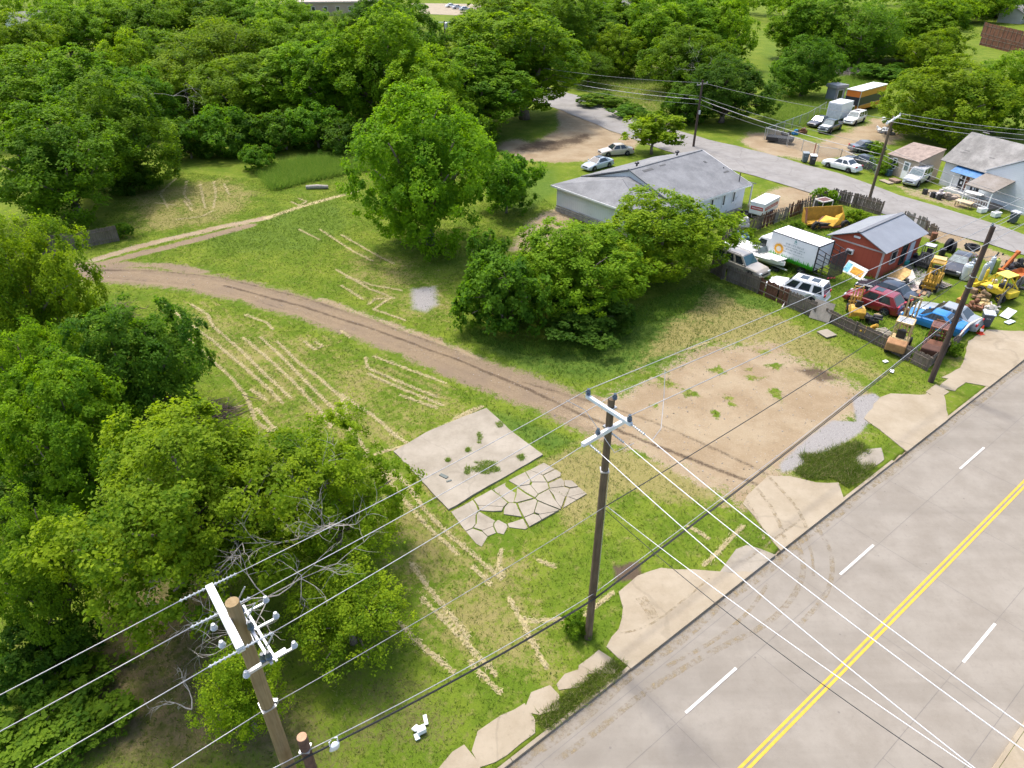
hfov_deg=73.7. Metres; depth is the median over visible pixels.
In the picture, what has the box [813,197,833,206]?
cab frame
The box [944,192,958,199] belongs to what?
scrap heap
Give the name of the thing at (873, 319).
engine block
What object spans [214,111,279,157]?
shrub
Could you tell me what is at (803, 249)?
box truck
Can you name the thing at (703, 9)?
tree
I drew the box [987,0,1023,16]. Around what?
tree
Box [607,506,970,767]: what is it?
power line
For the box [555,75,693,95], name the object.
power line
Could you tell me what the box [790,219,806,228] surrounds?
shrub
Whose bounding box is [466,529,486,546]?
broken slab
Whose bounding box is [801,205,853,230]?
wrecked loader
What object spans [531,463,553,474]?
broken slab
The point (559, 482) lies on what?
broken slab
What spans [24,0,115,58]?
tree
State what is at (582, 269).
tree
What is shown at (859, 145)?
parked car
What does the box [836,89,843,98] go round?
door
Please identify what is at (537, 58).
tree
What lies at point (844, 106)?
box truck
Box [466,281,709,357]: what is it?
weeds
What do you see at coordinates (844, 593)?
power line
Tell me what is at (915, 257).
scrap heap
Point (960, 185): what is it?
shop window
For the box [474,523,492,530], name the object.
broken slab
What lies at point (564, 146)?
ground
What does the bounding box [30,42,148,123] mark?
tree
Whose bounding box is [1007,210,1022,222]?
wheelie bin
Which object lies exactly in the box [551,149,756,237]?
white house
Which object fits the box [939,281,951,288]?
pallet
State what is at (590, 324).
shrub
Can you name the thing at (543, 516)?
broken slab
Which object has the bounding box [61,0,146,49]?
tree
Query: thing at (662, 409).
jumper wire
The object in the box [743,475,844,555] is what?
driveway
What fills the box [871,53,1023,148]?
tree
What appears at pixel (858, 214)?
shrub
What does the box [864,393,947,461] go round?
driveway
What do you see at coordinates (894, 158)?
window
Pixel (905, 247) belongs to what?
door
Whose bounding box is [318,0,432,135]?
tree
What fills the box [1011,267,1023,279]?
orange trough
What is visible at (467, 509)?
broken slab
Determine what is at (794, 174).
side street
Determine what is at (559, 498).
broken slab
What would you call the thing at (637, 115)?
shrub
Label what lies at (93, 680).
power line
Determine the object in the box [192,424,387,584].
dead branch
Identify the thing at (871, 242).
red shed
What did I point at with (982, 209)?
white tub
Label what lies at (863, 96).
food truck
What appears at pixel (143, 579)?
dead branch
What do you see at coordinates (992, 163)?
grey roofed house
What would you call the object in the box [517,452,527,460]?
weeds
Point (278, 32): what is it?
tree
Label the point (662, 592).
driveway
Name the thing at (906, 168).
door
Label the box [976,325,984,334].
traffic cone
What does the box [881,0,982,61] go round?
tree
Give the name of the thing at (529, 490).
broken slab
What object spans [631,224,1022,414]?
power line
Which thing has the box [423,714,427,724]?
white litter
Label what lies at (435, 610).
power line
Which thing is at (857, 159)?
parked car
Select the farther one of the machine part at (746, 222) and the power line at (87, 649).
the machine part at (746, 222)
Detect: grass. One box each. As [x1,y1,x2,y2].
[0,168,945,767]
[251,149,370,189]
[577,68,671,114]
[761,95,842,128]
[833,74,892,90]
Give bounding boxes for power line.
[0,601,178,694]
[0,627,190,731]
[35,667,207,767]
[172,712,260,767]
[237,390,586,573]
[250,395,612,597]
[272,416,628,632]
[279,506,605,700]
[545,68,701,82]
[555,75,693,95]
[556,80,698,99]
[557,85,691,103]
[590,197,1022,388]
[600,453,974,767]
[606,271,974,505]
[606,510,942,767]
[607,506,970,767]
[617,209,1022,393]
[624,442,1023,750]
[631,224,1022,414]
[645,434,1023,726]
[700,104,877,158]
[702,100,878,153]
[705,83,887,118]
[706,98,879,146]
[883,160,1023,215]
[884,155,1023,208]
[886,148,1021,199]
[889,121,1021,139]
[895,117,1022,134]
[901,113,1021,129]
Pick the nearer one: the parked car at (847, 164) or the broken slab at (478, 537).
the broken slab at (478, 537)
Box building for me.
[281,0,372,15]
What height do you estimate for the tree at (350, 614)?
4.496 m
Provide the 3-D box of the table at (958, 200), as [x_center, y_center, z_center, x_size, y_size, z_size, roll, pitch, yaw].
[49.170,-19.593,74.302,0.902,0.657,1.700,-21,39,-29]
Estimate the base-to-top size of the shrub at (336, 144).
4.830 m
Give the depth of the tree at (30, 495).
34.25 m
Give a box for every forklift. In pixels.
[845,285,865,320]
[884,295,922,355]
[913,242,937,272]
[919,258,947,296]
[920,319,949,358]
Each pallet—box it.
[875,327,890,335]
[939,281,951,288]
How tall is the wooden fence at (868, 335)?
1.169 m
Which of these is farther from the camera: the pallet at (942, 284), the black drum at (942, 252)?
the black drum at (942, 252)
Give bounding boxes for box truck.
[755,225,848,279]
[826,99,854,120]
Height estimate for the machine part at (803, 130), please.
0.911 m
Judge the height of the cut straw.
0.098 m
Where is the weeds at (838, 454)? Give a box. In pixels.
[792,438,883,487]
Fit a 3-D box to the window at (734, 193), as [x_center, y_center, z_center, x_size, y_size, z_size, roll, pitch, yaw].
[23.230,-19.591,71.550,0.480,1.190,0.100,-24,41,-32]
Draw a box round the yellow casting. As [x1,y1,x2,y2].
[857,324,878,332]
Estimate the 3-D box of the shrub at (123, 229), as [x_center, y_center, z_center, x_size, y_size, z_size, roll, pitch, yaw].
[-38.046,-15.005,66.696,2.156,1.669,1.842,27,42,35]
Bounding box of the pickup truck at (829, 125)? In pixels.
[817,118,843,133]
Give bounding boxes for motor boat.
[724,234,786,270]
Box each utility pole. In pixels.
[179,573,297,767]
[439,21,449,45]
[581,388,644,640]
[692,80,707,146]
[865,113,900,206]
[928,223,1003,382]
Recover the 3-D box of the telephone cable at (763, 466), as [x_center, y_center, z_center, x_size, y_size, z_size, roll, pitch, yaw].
[15.591,2.042,35.139,31.682,1.941,0.029,-24,40,-32]
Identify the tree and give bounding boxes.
[0,8,66,70]
[0,41,87,141]
[0,95,140,232]
[0,208,109,380]
[0,314,94,420]
[0,339,143,517]
[0,378,334,658]
[0,474,122,653]
[0,647,143,767]
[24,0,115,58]
[27,291,219,430]
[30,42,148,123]
[54,66,183,191]
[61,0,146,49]
[92,27,185,109]
[102,0,195,45]
[103,62,189,128]
[120,26,226,104]
[130,41,236,114]
[148,0,218,42]
[158,7,278,76]
[169,52,284,119]
[178,0,255,36]
[185,628,298,751]
[212,0,294,39]
[212,16,329,67]
[233,385,426,586]
[239,42,338,125]
[255,0,335,43]
[270,541,419,686]
[272,31,375,125]
[286,21,347,63]
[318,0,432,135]
[326,10,359,33]
[329,26,367,115]
[335,75,498,261]
[341,0,414,34]
[364,2,460,86]
[377,42,498,142]
[433,94,501,141]
[434,42,546,132]
[435,41,461,71]
[436,0,520,50]
[443,0,592,119]
[449,249,554,341]
[466,0,532,37]
[473,147,547,215]
[501,216,662,322]
[510,0,590,23]
[522,0,597,75]
[569,51,617,85]
[578,0,623,54]
[586,22,651,78]
[586,184,759,284]
[601,0,651,55]
[618,0,686,74]
[633,22,750,94]
[651,0,731,67]
[670,52,791,122]
[693,0,761,62]
[763,0,829,56]
[766,32,856,96]
[774,0,859,53]
[812,0,914,69]
[827,33,895,64]
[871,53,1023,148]
[874,34,956,61]
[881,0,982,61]
[894,26,977,80]
[923,0,1016,16]
[965,48,1023,135]
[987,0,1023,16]
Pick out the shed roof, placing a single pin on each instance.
(1006, 34)
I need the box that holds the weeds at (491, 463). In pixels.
[470,459,500,473]
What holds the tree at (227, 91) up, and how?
on the ground at (564, 146)
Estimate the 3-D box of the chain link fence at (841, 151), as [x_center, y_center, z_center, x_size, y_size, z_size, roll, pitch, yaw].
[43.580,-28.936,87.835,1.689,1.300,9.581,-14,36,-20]
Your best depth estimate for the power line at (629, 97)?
97.91 m
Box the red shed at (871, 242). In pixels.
[827,212,928,278]
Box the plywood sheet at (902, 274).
[887,266,913,280]
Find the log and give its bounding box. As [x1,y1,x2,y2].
[306,184,327,188]
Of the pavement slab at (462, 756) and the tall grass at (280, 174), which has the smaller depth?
the pavement slab at (462, 756)
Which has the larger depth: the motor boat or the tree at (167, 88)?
the tree at (167, 88)
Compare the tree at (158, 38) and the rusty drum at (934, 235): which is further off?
the tree at (158, 38)
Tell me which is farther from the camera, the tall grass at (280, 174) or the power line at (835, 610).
the tall grass at (280, 174)
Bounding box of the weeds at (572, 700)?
[531,655,626,730]
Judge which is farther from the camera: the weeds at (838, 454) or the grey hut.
the grey hut
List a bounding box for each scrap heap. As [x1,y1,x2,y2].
[740,209,756,216]
[876,125,888,132]
[910,253,919,262]
[929,189,944,197]
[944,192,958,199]
[1005,257,1023,268]
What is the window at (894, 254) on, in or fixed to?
in the red shed at (871, 242)
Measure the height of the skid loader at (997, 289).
2.189 m
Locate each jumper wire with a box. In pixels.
[566,400,633,452]
[652,376,664,439]
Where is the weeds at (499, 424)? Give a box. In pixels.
[495,420,502,427]
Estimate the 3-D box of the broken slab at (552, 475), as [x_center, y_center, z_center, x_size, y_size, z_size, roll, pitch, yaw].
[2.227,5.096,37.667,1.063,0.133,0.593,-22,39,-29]
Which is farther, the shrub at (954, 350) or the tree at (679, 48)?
the tree at (679, 48)
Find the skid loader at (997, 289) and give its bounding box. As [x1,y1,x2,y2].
[972,270,1019,302]
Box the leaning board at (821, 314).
[809,299,835,322]
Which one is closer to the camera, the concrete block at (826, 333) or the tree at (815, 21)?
the concrete block at (826, 333)
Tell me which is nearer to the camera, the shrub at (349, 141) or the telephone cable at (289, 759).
the telephone cable at (289, 759)
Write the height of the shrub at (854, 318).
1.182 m
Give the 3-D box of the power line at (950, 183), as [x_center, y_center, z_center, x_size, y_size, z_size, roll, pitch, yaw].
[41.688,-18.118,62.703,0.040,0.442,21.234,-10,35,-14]
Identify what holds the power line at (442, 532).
attached to the utility pole at (610, 407)
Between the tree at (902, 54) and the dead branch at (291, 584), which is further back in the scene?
the tree at (902, 54)
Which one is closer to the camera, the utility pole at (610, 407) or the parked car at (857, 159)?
the utility pole at (610, 407)
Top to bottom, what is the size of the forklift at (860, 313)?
2.090 m
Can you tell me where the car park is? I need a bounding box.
[413,3,491,14]
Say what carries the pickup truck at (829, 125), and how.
on the ground at (564, 146)
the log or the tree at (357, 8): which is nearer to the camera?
the log
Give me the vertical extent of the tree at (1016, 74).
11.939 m
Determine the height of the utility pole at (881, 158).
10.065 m
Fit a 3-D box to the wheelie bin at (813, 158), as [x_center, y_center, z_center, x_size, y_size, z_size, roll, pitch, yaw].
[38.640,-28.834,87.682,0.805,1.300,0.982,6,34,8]
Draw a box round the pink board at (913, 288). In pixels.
[908,284,919,290]
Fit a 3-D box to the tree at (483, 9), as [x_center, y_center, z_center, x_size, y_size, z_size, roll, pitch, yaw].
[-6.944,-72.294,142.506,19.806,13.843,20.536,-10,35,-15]
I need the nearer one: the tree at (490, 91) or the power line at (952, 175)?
the power line at (952, 175)
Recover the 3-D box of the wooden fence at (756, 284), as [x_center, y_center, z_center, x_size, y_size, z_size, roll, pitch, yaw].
[20.335,-8.037,56.090,0.425,1.588,10.475,-21,39,-28]
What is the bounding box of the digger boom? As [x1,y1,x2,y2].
[997,250,1020,272]
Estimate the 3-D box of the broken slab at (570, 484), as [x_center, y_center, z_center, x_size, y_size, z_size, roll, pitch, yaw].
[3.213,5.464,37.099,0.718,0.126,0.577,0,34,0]
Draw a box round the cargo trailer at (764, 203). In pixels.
[749,193,779,217]
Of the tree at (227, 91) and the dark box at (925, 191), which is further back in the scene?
the tree at (227, 91)
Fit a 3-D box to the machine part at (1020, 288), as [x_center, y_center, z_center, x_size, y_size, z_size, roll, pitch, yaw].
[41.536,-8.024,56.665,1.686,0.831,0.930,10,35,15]
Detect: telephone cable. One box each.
[274,753,302,767]
[284,755,308,767]
[309,597,595,755]
[309,599,594,756]
[310,594,592,749]
[595,320,951,598]
[596,321,948,596]
[597,318,951,590]
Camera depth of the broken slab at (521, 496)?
36.15 m
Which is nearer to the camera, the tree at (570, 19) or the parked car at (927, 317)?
the parked car at (927, 317)
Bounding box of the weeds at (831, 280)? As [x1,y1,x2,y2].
[726,202,969,364]
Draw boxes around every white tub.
[976,207,988,212]
[990,211,1002,217]
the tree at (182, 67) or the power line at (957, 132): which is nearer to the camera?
the power line at (957, 132)
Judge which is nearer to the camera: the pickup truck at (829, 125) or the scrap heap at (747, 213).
the scrap heap at (747, 213)
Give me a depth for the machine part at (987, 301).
54.31 m
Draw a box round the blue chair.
[885,169,892,175]
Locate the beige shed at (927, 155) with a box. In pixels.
[887,142,946,179]
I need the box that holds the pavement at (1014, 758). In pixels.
[1000,733,1023,767]
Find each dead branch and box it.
[97,558,161,604]
[123,86,201,112]
[145,667,192,717]
[166,515,375,675]
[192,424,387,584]
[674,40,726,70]
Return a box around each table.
[954,198,974,208]
[963,190,984,198]
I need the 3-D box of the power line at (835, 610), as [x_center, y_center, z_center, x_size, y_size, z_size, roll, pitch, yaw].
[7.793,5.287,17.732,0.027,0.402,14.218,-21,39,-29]
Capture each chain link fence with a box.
[763,127,788,145]
[767,102,826,134]
[787,135,818,153]
[817,146,877,174]
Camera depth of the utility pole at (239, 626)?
16.97 m
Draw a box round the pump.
[965,298,983,310]
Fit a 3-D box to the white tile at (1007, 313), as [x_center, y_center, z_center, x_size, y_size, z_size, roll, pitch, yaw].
[38.516,-5.483,53.000,0.893,0.511,0.700,-17,37,-24]
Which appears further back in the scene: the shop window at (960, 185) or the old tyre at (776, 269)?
the shop window at (960, 185)
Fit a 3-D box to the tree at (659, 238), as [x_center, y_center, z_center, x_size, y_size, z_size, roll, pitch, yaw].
[12.499,-12.942,57.899,14.866,8.104,12.327,-16,37,-23]
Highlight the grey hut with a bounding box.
[825,82,848,100]
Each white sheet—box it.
[907,270,915,282]
[911,279,920,285]
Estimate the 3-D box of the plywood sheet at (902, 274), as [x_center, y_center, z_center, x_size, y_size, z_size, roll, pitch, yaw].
[33.305,-9.399,58.545,1.423,0.806,1.300,-13,36,-19]
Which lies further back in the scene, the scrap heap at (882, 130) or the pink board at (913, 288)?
the scrap heap at (882, 130)
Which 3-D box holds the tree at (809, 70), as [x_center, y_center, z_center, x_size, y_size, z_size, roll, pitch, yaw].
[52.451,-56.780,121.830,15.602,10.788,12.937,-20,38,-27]
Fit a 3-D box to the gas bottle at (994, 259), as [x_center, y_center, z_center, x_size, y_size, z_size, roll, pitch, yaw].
[41.883,-10.469,59.562,0.400,1.712,0.400,0,34,0]
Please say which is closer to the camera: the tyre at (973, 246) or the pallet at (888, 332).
the pallet at (888, 332)
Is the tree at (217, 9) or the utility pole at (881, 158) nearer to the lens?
the utility pole at (881, 158)
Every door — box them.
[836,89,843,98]
[898,243,909,264]
[900,161,910,178]
[905,241,915,260]
[963,176,969,189]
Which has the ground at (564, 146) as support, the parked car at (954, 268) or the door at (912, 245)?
the parked car at (954, 268)
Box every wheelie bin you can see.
[801,151,809,161]
[808,154,817,164]
[982,309,996,326]
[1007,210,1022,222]
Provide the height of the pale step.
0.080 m
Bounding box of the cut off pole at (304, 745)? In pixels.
[296,732,316,767]
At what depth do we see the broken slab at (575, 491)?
36.57 m
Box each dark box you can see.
[922,188,928,194]
[930,191,936,197]
[936,194,942,199]
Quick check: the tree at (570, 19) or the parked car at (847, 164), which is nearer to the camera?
the parked car at (847, 164)
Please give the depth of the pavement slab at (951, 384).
45.21 m
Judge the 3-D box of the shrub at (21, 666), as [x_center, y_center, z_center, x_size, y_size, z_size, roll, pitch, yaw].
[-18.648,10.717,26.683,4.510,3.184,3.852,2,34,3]
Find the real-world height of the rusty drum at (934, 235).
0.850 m
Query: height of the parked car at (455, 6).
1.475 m
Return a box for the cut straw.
[155,180,743,694]
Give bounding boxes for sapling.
[465,228,511,272]
[619,111,687,154]
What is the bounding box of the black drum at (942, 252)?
[938,248,946,255]
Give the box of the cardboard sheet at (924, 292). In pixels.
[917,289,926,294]
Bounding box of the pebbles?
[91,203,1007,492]
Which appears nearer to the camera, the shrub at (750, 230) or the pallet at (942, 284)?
the pallet at (942, 284)
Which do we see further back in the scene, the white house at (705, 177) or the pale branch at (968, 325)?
the white house at (705, 177)
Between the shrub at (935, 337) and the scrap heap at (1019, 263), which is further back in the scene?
the scrap heap at (1019, 263)
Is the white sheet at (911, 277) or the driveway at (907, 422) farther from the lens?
the white sheet at (911, 277)
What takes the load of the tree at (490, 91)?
on the ground at (564, 146)
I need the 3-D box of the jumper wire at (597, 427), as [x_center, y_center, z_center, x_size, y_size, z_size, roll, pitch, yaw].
[2.816,1.449,22.099,2.351,1.412,0.803,7,34,10]
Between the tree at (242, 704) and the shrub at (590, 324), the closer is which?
the tree at (242, 704)
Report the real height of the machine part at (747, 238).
0.668 m
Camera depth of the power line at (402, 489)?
19.78 m
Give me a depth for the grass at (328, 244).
47.86 m
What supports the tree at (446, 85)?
on the ground at (564, 146)
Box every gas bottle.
[959,262,973,280]
[978,262,987,280]
[983,267,989,279]
[987,259,992,268]
[989,255,996,273]
[991,258,1000,273]
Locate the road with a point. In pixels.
(920, 546)
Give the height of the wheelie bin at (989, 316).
1.243 m
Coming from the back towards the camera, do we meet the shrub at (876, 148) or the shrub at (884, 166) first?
the shrub at (876, 148)
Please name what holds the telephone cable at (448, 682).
attached to the cut off pole at (304, 745)
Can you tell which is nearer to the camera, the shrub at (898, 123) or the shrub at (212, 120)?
the shrub at (212, 120)
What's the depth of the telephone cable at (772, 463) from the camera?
33.67 m
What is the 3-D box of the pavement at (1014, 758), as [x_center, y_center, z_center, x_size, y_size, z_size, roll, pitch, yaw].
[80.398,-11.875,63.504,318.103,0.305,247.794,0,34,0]
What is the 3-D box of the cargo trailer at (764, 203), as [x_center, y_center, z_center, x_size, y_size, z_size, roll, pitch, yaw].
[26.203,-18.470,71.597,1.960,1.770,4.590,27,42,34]
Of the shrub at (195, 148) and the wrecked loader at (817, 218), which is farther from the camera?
the shrub at (195, 148)
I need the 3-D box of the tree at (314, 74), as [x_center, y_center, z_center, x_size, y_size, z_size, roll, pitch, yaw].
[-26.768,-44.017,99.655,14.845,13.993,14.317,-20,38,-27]
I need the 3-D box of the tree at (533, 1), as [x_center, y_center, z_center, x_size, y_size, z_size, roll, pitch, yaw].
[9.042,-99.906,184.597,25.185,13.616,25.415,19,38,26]
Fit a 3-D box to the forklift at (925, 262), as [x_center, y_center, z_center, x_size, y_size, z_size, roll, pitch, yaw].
[36.631,-11.236,60.476,1.198,1.981,3.093,27,42,34]
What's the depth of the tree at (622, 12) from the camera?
157.40 m
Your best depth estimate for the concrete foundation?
39.04 m
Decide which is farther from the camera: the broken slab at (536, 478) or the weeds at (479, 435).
the weeds at (479, 435)
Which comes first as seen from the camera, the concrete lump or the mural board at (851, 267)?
the concrete lump
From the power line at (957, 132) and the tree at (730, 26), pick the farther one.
the tree at (730, 26)
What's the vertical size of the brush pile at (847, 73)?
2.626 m
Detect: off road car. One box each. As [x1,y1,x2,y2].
[715,244,770,278]
[765,273,831,302]
[843,109,866,125]
[902,165,933,186]
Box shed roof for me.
[980,22,1023,44]
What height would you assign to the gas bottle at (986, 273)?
1.498 m
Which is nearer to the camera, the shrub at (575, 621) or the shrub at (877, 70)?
the shrub at (575, 621)
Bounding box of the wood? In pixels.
[0,0,1023,22]
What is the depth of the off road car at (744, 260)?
59.01 m
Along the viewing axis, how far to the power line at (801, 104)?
77.48 m
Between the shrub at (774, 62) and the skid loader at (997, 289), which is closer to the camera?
the skid loader at (997, 289)
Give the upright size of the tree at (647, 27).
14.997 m
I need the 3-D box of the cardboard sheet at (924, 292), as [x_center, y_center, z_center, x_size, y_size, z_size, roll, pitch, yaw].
[34.032,-7.634,56.711,0.700,0.030,0.900,24,40,31]
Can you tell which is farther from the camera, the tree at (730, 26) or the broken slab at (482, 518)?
the tree at (730, 26)
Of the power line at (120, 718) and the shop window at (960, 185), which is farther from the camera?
the shop window at (960, 185)
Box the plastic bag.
[328,737,339,751]
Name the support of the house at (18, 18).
on the ground at (564, 146)
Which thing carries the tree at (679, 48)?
on the ground at (564, 146)
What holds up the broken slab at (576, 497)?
on the ground at (564, 146)
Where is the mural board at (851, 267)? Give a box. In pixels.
[843,260,867,279]
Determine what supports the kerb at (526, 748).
on the ground at (564, 146)
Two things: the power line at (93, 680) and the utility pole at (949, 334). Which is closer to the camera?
the power line at (93, 680)
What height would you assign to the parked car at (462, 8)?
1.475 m
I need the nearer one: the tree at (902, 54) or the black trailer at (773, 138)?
the black trailer at (773, 138)
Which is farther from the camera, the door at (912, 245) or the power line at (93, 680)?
the door at (912, 245)
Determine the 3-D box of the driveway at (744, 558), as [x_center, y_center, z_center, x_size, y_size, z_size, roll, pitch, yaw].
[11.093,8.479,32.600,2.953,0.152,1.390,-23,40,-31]
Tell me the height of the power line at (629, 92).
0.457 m
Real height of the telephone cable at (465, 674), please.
2.629 m
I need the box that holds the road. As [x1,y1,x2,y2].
[507,361,1023,767]
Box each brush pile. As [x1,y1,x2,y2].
[111,300,149,317]
[167,394,259,429]
[838,67,864,77]
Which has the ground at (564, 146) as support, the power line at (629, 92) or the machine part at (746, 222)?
the machine part at (746, 222)
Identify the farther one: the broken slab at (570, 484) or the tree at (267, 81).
the tree at (267, 81)
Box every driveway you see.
[606,568,753,669]
[721,545,774,573]
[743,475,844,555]
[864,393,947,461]
[941,329,1023,387]
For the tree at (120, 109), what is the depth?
75.04 m
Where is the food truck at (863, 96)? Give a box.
[845,82,886,108]
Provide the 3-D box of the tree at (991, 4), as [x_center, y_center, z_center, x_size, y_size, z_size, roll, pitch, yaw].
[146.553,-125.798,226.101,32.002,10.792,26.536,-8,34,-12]
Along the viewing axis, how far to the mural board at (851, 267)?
59.27 m
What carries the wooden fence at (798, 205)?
on the ground at (564, 146)
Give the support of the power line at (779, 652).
attached to the utility pole
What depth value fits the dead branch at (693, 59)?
111.50 m
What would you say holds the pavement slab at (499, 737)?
on the ground at (564, 146)
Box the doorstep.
[889,178,901,182]
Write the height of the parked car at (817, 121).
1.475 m
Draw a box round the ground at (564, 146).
[0,0,1023,767]
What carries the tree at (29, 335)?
on the ground at (564, 146)
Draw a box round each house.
[5,10,59,30]
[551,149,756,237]
[939,132,1023,214]
[997,4,1023,23]
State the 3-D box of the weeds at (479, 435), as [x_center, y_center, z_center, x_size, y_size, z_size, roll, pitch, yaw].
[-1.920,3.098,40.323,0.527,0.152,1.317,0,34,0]
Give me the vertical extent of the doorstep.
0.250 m
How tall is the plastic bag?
0.646 m
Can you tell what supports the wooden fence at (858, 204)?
on the ground at (564, 146)
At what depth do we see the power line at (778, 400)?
30.27 m
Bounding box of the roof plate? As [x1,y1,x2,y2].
[931,255,946,270]
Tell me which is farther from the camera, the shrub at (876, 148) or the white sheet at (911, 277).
the shrub at (876, 148)
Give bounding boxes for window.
[721,195,725,205]
[731,191,735,202]
[888,249,898,264]
[892,157,897,168]
[957,175,964,188]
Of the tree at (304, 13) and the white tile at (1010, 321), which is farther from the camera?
the tree at (304, 13)
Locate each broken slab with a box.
[451,500,477,518]
[457,515,475,530]
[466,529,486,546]
[474,490,506,506]
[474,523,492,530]
[477,512,494,523]
[478,505,502,511]
[482,527,495,535]
[493,483,515,502]
[494,520,506,534]
[504,503,520,516]
[508,519,527,529]
[509,472,529,485]
[514,488,532,502]
[518,499,536,517]
[519,485,537,496]
[525,514,540,526]
[526,470,545,481]
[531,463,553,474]
[531,482,548,493]
[535,501,558,514]
[536,489,560,509]
[539,512,555,519]
[544,469,560,481]
[549,478,563,487]
[549,489,564,506]
[550,487,568,496]
[563,497,575,507]
[564,480,577,487]
[567,487,584,496]
[570,493,586,499]
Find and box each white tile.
[999,308,1016,318]
[1004,319,1015,323]
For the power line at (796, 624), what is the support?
attached to the utility pole at (610, 407)
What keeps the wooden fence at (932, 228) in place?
on the ground at (564, 146)
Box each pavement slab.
[439,745,479,767]
[472,703,534,766]
[526,685,558,714]
[557,670,586,689]
[578,650,614,674]
[854,448,883,469]
[926,384,948,394]
[939,379,965,390]
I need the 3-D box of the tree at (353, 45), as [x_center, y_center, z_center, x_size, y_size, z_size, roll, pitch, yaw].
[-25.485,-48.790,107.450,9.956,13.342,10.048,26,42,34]
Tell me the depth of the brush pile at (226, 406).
42.22 m
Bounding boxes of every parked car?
[451,5,461,8]
[459,6,469,10]
[581,155,613,170]
[597,142,633,156]
[807,115,828,127]
[821,157,862,172]
[842,285,906,315]
[844,153,875,169]
[847,140,886,152]
[854,278,920,305]
[898,307,968,336]
[912,301,984,331]
[941,250,976,276]
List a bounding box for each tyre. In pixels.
[770,266,779,271]
[943,238,953,250]
[950,241,957,252]
[965,243,980,251]
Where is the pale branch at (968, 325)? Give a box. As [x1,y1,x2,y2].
[959,317,981,335]
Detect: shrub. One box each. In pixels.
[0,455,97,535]
[0,610,105,707]
[100,160,162,196]
[112,222,133,237]
[156,116,216,158]
[178,102,250,157]
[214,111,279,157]
[237,144,275,170]
[255,109,315,152]
[284,97,355,150]
[315,117,362,155]
[347,131,386,154]
[533,286,636,350]
[560,607,594,642]
[575,91,630,107]
[605,103,647,116]
[632,110,662,121]
[659,86,710,124]
[739,226,756,238]
[771,55,799,74]
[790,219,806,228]
[810,187,840,205]
[844,209,871,224]
[847,316,858,326]
[850,62,920,83]
[866,140,885,154]
[868,155,897,174]
[883,116,915,127]
[925,330,943,340]
[946,340,964,357]
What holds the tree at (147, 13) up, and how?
on the ground at (564, 146)
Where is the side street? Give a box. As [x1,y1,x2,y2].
[533,92,1023,254]
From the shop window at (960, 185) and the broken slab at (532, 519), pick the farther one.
the shop window at (960, 185)
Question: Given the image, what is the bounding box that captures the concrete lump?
[984,301,1000,313]
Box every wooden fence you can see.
[27,225,119,254]
[710,256,817,315]
[722,188,836,242]
[826,308,930,369]
[833,188,884,214]
[905,211,939,235]
[925,331,963,370]
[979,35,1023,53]
[996,276,1023,305]
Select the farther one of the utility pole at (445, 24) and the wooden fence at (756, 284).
the utility pole at (445, 24)
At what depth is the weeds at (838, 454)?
38.24 m
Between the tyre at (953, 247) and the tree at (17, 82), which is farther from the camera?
the tree at (17, 82)
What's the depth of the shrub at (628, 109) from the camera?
110.34 m
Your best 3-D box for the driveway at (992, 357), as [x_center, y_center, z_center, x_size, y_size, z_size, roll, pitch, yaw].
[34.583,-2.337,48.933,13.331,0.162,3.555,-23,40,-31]
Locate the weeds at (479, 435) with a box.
[476,431,483,443]
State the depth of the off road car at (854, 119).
105.89 m
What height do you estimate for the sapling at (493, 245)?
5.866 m
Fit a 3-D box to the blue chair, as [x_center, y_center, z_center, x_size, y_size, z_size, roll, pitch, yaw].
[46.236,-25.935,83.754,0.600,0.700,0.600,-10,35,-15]
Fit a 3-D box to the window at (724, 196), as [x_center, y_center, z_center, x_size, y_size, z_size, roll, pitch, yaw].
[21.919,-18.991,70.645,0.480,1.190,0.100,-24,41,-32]
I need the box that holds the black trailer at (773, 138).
[766,134,794,142]
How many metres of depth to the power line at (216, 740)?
18.09 m
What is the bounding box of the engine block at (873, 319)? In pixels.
[865,312,882,323]
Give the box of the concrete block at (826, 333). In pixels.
[817,329,836,337]
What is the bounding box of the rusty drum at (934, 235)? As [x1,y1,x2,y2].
[929,232,937,241]
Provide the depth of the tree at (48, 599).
25.81 m
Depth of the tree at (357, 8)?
171.77 m
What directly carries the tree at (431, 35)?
on the ground at (564, 146)
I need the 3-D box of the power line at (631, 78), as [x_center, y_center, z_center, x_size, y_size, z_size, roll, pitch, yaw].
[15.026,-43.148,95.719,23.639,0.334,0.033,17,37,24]
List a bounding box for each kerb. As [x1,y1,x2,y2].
[498,386,988,767]
[992,722,1023,767]
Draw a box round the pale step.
[879,179,893,183]
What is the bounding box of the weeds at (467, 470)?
[464,463,472,474]
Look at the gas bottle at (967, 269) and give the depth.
58.28 m
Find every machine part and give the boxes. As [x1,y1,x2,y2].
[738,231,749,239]
[739,216,749,226]
[798,127,807,133]
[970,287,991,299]
[975,299,990,307]
[1001,264,1016,270]
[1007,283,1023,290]
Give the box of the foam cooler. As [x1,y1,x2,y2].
[416,724,426,735]
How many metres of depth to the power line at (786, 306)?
28.55 m
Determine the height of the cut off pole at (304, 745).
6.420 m
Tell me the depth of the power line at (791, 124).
80.03 m
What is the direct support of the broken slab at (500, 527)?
on the ground at (564, 146)
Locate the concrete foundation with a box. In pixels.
[394,408,542,509]

